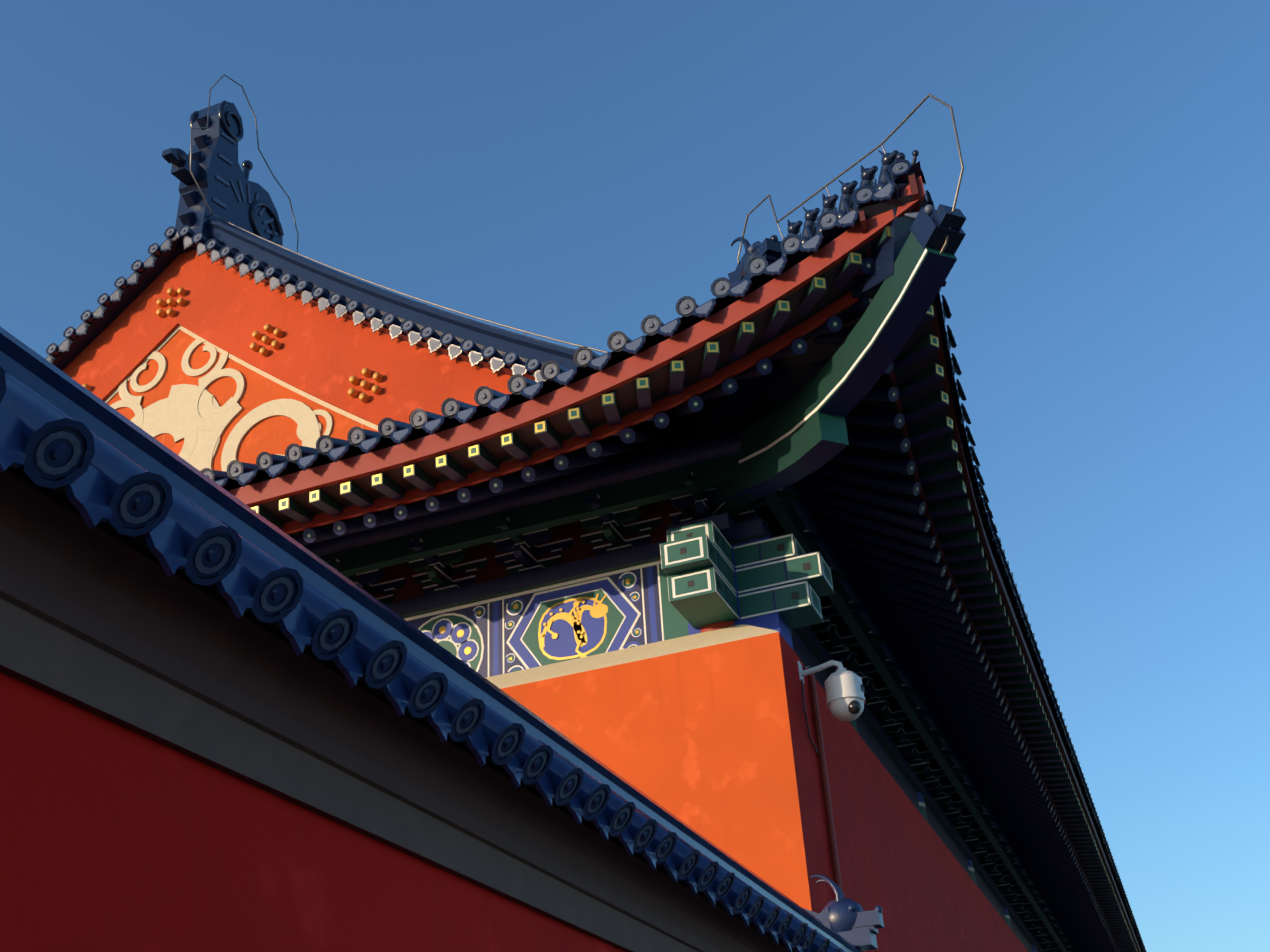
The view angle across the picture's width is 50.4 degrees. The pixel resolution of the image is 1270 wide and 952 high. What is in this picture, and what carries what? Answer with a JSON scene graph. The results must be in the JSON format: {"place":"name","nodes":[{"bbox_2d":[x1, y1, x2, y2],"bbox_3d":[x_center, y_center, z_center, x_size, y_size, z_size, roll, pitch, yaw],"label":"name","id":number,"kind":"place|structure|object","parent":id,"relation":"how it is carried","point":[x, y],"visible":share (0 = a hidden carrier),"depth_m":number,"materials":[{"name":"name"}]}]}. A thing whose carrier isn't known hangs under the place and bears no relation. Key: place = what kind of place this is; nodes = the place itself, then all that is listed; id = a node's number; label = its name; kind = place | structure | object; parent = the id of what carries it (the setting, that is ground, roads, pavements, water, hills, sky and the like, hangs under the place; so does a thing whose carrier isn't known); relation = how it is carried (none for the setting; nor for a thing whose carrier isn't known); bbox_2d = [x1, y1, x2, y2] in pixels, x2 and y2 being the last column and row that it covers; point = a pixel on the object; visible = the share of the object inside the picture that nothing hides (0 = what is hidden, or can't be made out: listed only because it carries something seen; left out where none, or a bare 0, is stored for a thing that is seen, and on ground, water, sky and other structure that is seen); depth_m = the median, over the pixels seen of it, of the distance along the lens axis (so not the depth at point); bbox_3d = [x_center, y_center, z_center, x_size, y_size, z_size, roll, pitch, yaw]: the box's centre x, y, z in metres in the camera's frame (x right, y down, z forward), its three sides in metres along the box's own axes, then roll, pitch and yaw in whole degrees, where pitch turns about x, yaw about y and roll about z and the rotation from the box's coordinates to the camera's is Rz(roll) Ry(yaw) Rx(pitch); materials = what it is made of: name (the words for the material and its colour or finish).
{"place":"outdoors","nodes":[
{"label":"outdoors","id":0,"kind":"place"},
{"bbox_2d":[46,225,560,470],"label":"gable wall","id":1,"kind":"structure","parent":0,"point":[273,332],"depth_m":17.09,"materials":[{"name":"red paint"}]},
{"bbox_2d":[45,220,599,368],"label":"hall ridges","id":2,"kind":"object","parent":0,"point":[348,288],"visible":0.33,"depth_m":16.79,"materials":[{"name":"ceramic"}]},
{"bbox_2d":[162,100,283,254],"bbox_3d":[-6.011,-4.076,19.891,0.633,2.970,2.651,-14,-32,17],"label":"ridge-end ornament","id":3,"kind":"object","parent":2,"relation":"on","point":[232,194],"visible":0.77,"depth_m":19.61,"materials":[{"name":"ceramic"}]},
{"bbox_2d":[0,0,1269,951],"label":"sky","id":4,"kind":"structure","parent":0,"point":[572,171],"materials":[{"name":"blue"}]},
{"bbox_2d":[200,159,1146,951],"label":"roof tiles","id":5,"kind":"object","parent":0,"point":[832,225],"visible":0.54,"depth_m":11.81,"materials":[{"name":"ceramic"}]},
{"bbox_2d":[486,624,1027,951],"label":"hall walls","id":6,"kind":"structure","parent":0,"point":[705,734],"depth_m":11.72,"materials":[{"name":"red paint"}]},
{"bbox_2d":[797,660,865,891],"bbox_3d":[1.815,3.021,11.210,0.583,3.320,0.413,-20,-34,26],"label":"security camera","id":7,"kind":"object","parent":6,"relation":"attached to","point":[845,693],"visible":1,"depth_m":11.67,"materials":[{"name":"white plastic"},{"name":"dark glass"},{"name":"red paint"}]},
{"bbox_2d":[668,184,925,442],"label":"hall hip ridge","id":8,"kind":"structure","parent":0,"point":[716,416],"depth_m":12.63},
{"label":"ground","id":9,"kind":"structure","parent":0,"visible":0},
{"bbox_2d":[0,326,861,951],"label":"compound wall","id":10,"kind":"structure","parent":9,"relation":"on","point":[228,722],"depth_m":3.10,"materials":[{"name":"red paint"}]},
{"bbox_2d":[803,874,883,950],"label":"dragon head ornament","id":11,"kind":"object","parent":10,"relation":"on","point":[851,921],"visible":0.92,"depth_m":9.96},
{"bbox_2d":[298,232,1076,951],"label":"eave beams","id":12,"kind":"structure","parent":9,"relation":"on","point":[722,570],"depth_m":12.89,"materials":[{"name":"green wood"}]},
{"bbox_2d":[110,337,332,471],"bbox_3d":[-5.959,-0.088,16.904,11.464,3.868,0.034,-14,-32,17],"label":"gable relief ornament","id":13,"kind":"object","parent":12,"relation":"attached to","point":[198,419],"visible":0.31,"depth_m":17.05,"materials":[{"name":"beige paint"}]},
{"bbox_2d":[404,560,688,677],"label":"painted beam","id":14,"kind":"structure","parent":12,"relation":"attached to","point":[625,608],"depth_m":12.99,"materials":[{"name":"blue paint"}]},
{"bbox_2d":[190,74,963,352],"bbox_3d":[-4.227,-2.338,17.335,17.713,9.523,3.312,-21,-34,27],"label":"lightning wire","id":15,"kind":"object","parent":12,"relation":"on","point":[877,147],"visible":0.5,"depth_m":15.33,"materials":[{"name":"silver metal"}]},
{"bbox_2d":[228,174,1140,951],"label":"eave rafters","id":16,"kind":"object","parent":12,"relation":"attached to","point":[886,494],"visible":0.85,"depth_m":12.59,"materials":[{"name":"wood"}]},
{"bbox_2d":[326,471,1074,951],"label":"bracket sets","id":17,"kind":"object","parent":12,"relation":"on","point":[444,567],"visible":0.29,"depth_m":13.97,"materials":[{"name":"green wood"}]},
{"bbox_2d":[728,235,781,281],"bbox_3d":[1.193,-2.121,13.151,0.310,0.734,0.755,10,-33,-22],"label":"ridge beast ornament","id":18,"kind":"object","parent":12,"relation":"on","point":[769,250],"visible":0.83,"depth_m":12.99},
{"bbox_2d":[781,150,918,256],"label":"roof figurines","id":19,"kind":"object","parent":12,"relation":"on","point":[811,228],"visible":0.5,"depth_m":11.62,"materials":[{"name":"ceramic"}]},
{"bbox_2d":[904,204,966,253],"bbox_3d":[2.306,-1.927,10.305,0.300,0.491,0.447,10,-33,-22],"label":"dragon head ornament","id":20,"kind":"object","parent":12,"relation":"on","point":[930,226],"visible":1,"depth_m":10.16,"materials":[{"name":"ceramic"}]}
]}

